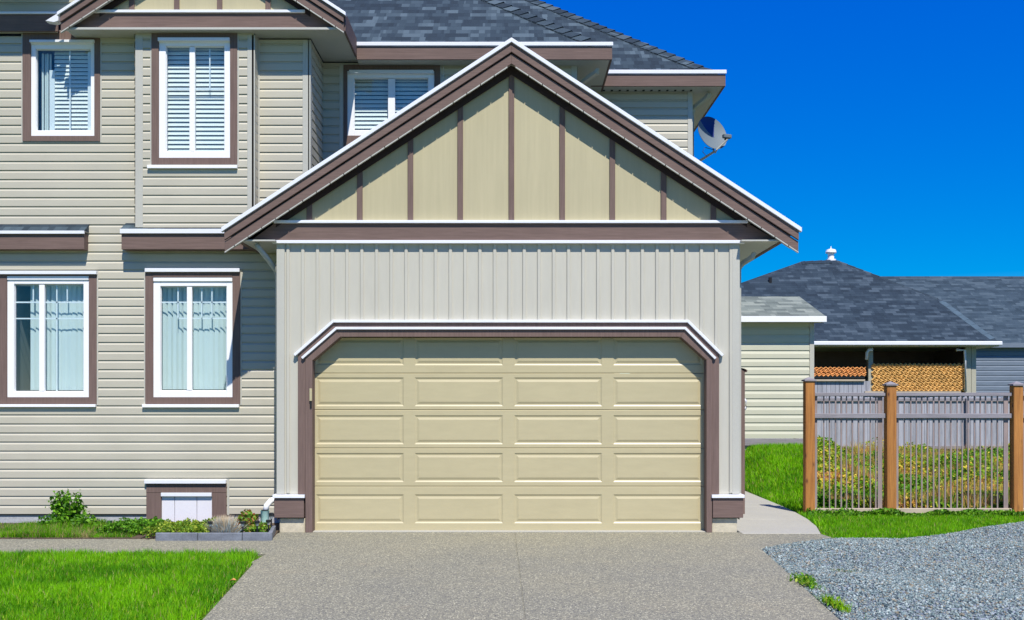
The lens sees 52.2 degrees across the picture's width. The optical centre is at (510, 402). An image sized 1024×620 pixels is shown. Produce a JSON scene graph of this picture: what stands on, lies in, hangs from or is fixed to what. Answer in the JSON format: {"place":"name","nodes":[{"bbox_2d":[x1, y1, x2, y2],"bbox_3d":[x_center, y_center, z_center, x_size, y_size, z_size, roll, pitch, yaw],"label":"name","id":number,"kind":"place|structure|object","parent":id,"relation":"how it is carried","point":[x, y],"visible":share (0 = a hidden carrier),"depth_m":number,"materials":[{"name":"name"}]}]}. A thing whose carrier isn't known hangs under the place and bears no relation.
{"place":"outdoors","nodes":[
{"label":"outdoors","id":0,"kind":"place"},
{"bbox_2d":[0,517,139,537],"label":"grass","id":1,"kind":"structure","parent":0,"point":[26,529],"depth_m":12.52,"materials":[{"name":"green plant"}]},
{"bbox_2d":[0,547,260,619],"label":"lawn grass","id":2,"kind":"structure","parent":0,"point":[124,584],"depth_m":9.14,"materials":[{"name":"green plant"}]},
{"bbox_2d":[0,539,267,555],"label":"path","id":3,"kind":"structure","parent":0,"point":[103,545],"depth_m":11.79,"materials":[{"name":"grey concrete"}]},
{"bbox_2d":[0,523,279,538],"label":"soil bed","id":4,"kind":"object","parent":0,"point":[140,536],"visible":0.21,"depth_m":12.38,"materials":[{"name":"brown soil"}]},
{"bbox_2d":[37,488,105,527],"bbox_3d":[-5.616,1.359,13.276,0.888,0.525,0.603,0,0,0],"label":"shrub","id":5,"kind":"object","parent":4,"relation":"on","point":[62,509],"visible":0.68,"depth_m":13.27,"materials":[{"name":"green plant"}]},
{"bbox_2d":[96,516,164,533],"bbox_3d":[-4.689,1.523,13.027,0.605,0.180,0.989,0,0,0],"label":"ground cover plant","id":6,"kind":"object","parent":4,"relation":"on","point":[129,525],"visible":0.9,"depth_m":12.72,"materials":[{"name":"green plant"}]},
{"bbox_2d":[140,516,216,537],"bbox_3d":[-3.963,1.524,12.832,0.822,0.178,1.100,0,0,0],"label":"ground cover plant","id":7,"kind":"object","parent":4,"relation":"on","point":[187,525],"visible":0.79,"depth_m":12.49,"materials":[{"name":"green plant"}]},
{"bbox_2d":[155,526,275,540],"bbox_3d":[-3.463,1.575,12.571,1.361,0.111,0.750,0,0,0],"label":"garden edging","id":8,"kind":"object","parent":4,"relation":"on","point":[257,536],"visible":0.93,"depth_m":12.20,"materials":[{"name":"grey concrete"}]},
{"bbox_2d":[203,514,249,532],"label":"ornamental grass","id":9,"kind":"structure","parent":4,"relation":"on","point":[226,524],"depth_m":12.37,"materials":[{"name":"beige plant"}]},
{"bbox_2d":[240,521,244,532],"bbox_3d":[-3.158,1.520,12.340,0.062,0.240,0.060,0,0,0],"label":"solar light","id":10,"kind":"object","parent":4,"relation":"on","point":[242,523],"visible":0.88,"depth_m":12.33,"materials":[{"name":"plastic"}]},
{"bbox_2d":[234,509,259,532],"bbox_3d":[-3.248,1.455,12.797,0.296,0.314,0.646,0,0,0],"label":"leafy plant","id":11,"kind":"object","parent":4,"relation":"on","point":[247,516],"visible":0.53,"depth_m":12.82,"materials":[{"name":"green plant"}]},
{"bbox_2d":[255,520,259,531],"bbox_3d":[-3.003,1.520,12.400,0.062,0.240,0.060,0,0,0],"label":"solar light","id":12,"kind":"object","parent":4,"relation":"in","point":[257,522],"visible":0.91,"depth_m":12.39,"materials":[{"name":"plastic"}]},
{"bbox_2d":[245,521,272,531],"bbox_3d":[-3.048,1.530,12.731,0.286,0.177,0.607,0,0,0],"label":"leafy plant","id":13,"kind":"object","parent":4,"relation":"on","point":[263,527],"visible":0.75,"depth_m":12.62,"materials":[{"name":"green plant"}]},
{"bbox_2d":[269,512,273,526],"bbox_3d":[-2.927,1.498,12.800,0.062,0.300,0.060,0,0,0],"label":"solar light","id":14,"kind":"object","parent":4,"relation":"on","point":[271,514],"visible":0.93,"depth_m":12.79,"materials":[{"name":"plastic"}]},
{"bbox_2d":[203,532,838,619],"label":"driveway","id":15,"kind":"structure","parent":0,"point":[514,576],"depth_m":9.57,"materials":[{"name":"grey concrete"}]},
{"bbox_2d":[199,453,1000,619],"bbox_3d":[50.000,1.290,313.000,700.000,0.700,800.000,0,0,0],"label":"ground","id":16,"kind":"structure","parent":0,"point":[745,490],"depth_m":10.27,"materials":[{"name":"plant"}]},
{"bbox_2d":[0,0,801,532],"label":"house","id":17,"kind":"structure","parent":16,"relation":"on","point":[308,266],"depth_m":13.13,"materials":[{"name":"plastic"}]},
{"bbox_2d":[0,271,98,406],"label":"window","id":18,"kind":"structure","parent":17,"relation":"in","point":[49,324],"depth_m":13.90,"materials":[{"name":"white glass"}]},
{"bbox_2d":[21,30,101,141],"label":"window","id":19,"kind":"structure","parent":17,"relation":"in","point":[61,73],"depth_m":13.89,"materials":[{"name":"brown paint"}]},
{"bbox_2d":[142,268,241,407],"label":"window","id":20,"kind":"structure","parent":17,"relation":"in","point":[193,316],"depth_m":13.87,"materials":[{"name":"white glass"}]},
{"bbox_2d":[147,33,238,168],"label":"window","id":21,"kind":"structure","parent":17,"relation":"in","point":[194,77],"depth_m":13.70,"materials":[{"name":"brown paint"}]},
{"bbox_2d":[260,498,273,522],"bbox_3d":[-2.987,1.375,13.057,0.120,0.470,0.326,0,0,35],"label":"drain pipe","id":22,"kind":"object","parent":17,"relation":"attached to","point":[265,512],"visible":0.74,"depth_m":12.95,"materials":[{"name":"plastic"}]},
{"bbox_2d":[343,64,441,146],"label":"window","id":23,"kind":"structure","parent":17,"relation":"in","point":[372,94],"depth_m":14.83,"materials":[{"name":"brown paint"}]},
{"bbox_2d":[315,338,703,529],"bbox_3d":[-0.018,0.367,13.150,5.091,2.510,0.050,0,0,0],"label":"garage door","id":24,"kind":"structure","parent":17,"relation":"in","point":[411,433],"depth_m":13.13,"materials":[{"name":"paint"}]},
{"bbox_2d":[698,116,731,160],"bbox_3d":[3.048,-4.028,16.184,0.749,0.824,0.416,0,0,25],"label":"satellite dish","id":25,"kind":"object","parent":17,"relation":"attached to","point":[712,133],"visible":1,"depth_m":16.18,"materials":[{"name":"metal"}]},
{"bbox_2d":[741,296,826,448],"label":"shed","id":26,"kind":"structure","parent":16,"relation":"on","point":[777,348],"depth_m":21.58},
{"bbox_2d":[741,246,1002,444],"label":"neighbour house","id":27,"kind":"structure","parent":16,"relation":"on","point":[873,333],"depth_m":34.16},
{"bbox_2d":[745,397,1009,453],"bbox_3d":[12.757,0.727,29.451,12.608,1.766,0.142,0,0,0],"label":"board fence","id":28,"kind":"object","parent":16,"relation":"on","point":[907,420],"visible":0.23,"depth_m":29.50,"materials":[{"name":"grey wood"}]},
{"bbox_2d":[767,524,1023,619],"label":"gravel bed","id":29,"kind":"object","parent":16,"relation":"on","point":[934,604],"visible":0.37,"depth_m":9.23,"materials":[{"name":"grey gravel"}]},
{"bbox_2d":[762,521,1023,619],"bbox_3d":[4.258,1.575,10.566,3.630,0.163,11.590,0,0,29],"label":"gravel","id":30,"kind":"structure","parent":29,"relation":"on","point":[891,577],"depth_m":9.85,"materials":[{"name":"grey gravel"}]},
{"bbox_2d":[787,572,825,589],"bbox_3d":[2.621,1.560,9.292,0.238,0.120,0.833,0,0,0],"label":"weed tuft","id":31,"kind":"object","parent":30,"relation":"on","point":[807,580],"visible":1,"depth_m":9.25,"materials":[{"name":"green plant"}]},
{"bbox_2d":[813,591,865,618],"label":"weed tuft","id":32,"kind":"object","parent":30,"relation":"on","point":[834,604],"visible":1,"depth_m":8.21,"materials":[{"name":"green plant"}]},
{"bbox_2d":[801,377,1023,512],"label":"fence","id":33,"kind":"object","parent":16,"relation":"on","point":[890,415],"visible":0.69,"depth_m":15.15,"materials":[{"name":"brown wood"}]},
{"bbox_2d":[806,505,1023,516],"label":"grass","id":34,"kind":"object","parent":16,"relation":"on","point":[880,511],"visible":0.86,"depth_m":14.93,"materials":[{"name":"green plant"}]},
{"bbox_2d":[880,276,1023,397],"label":"building","id":35,"kind":"structure","parent":16,"relation":"on","point":[993,306],"depth_m":42.23,"materials":[{"name":"concrete"}]},
{"bbox_2d":[737,491,820,533],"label":"side path","id":36,"kind":"structure","parent":0,"point":[762,516],"depth_m":14.24,"materials":[{"name":"concrete"}]},
{"bbox_2d":[741,368,746,513],"bbox_3d":[3.356,0.552,15.095,0.111,2.116,0.090,0,0,0],"label":"gate post","id":37,"kind":"object","parent":36,"relation":"on","point":[743,399],"visible":0.75,"depth_m":15.06,"materials":[{"name":"brown paint"}]},
{"bbox_2d":[539,0,1023,282],"label":"sky","id":38,"kind":"structure","parent":0,"point":[891,132],"materials":[{"name":"blue"}]},
{"bbox_2d":[745,442,873,528],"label":"slope grass","id":39,"kind":"structure","parent":0,"point":[783,457],"depth_m":18.81,"materials":[{"name":"green plant"}]},
{"bbox_2d":[799,512,1023,537],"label":"verge grass","id":40,"kind":"structure","parent":0,"point":[881,526],"depth_m":13.58,"materials":[{"name":"green plant"}]},
{"bbox_2d":[817,435,1009,507],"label":"weeds","id":41,"kind":"object","parent":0,"point":[867,478],"visible":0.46,"depth_m":18.09,"materials":[{"name":"green plant"}]}
]}

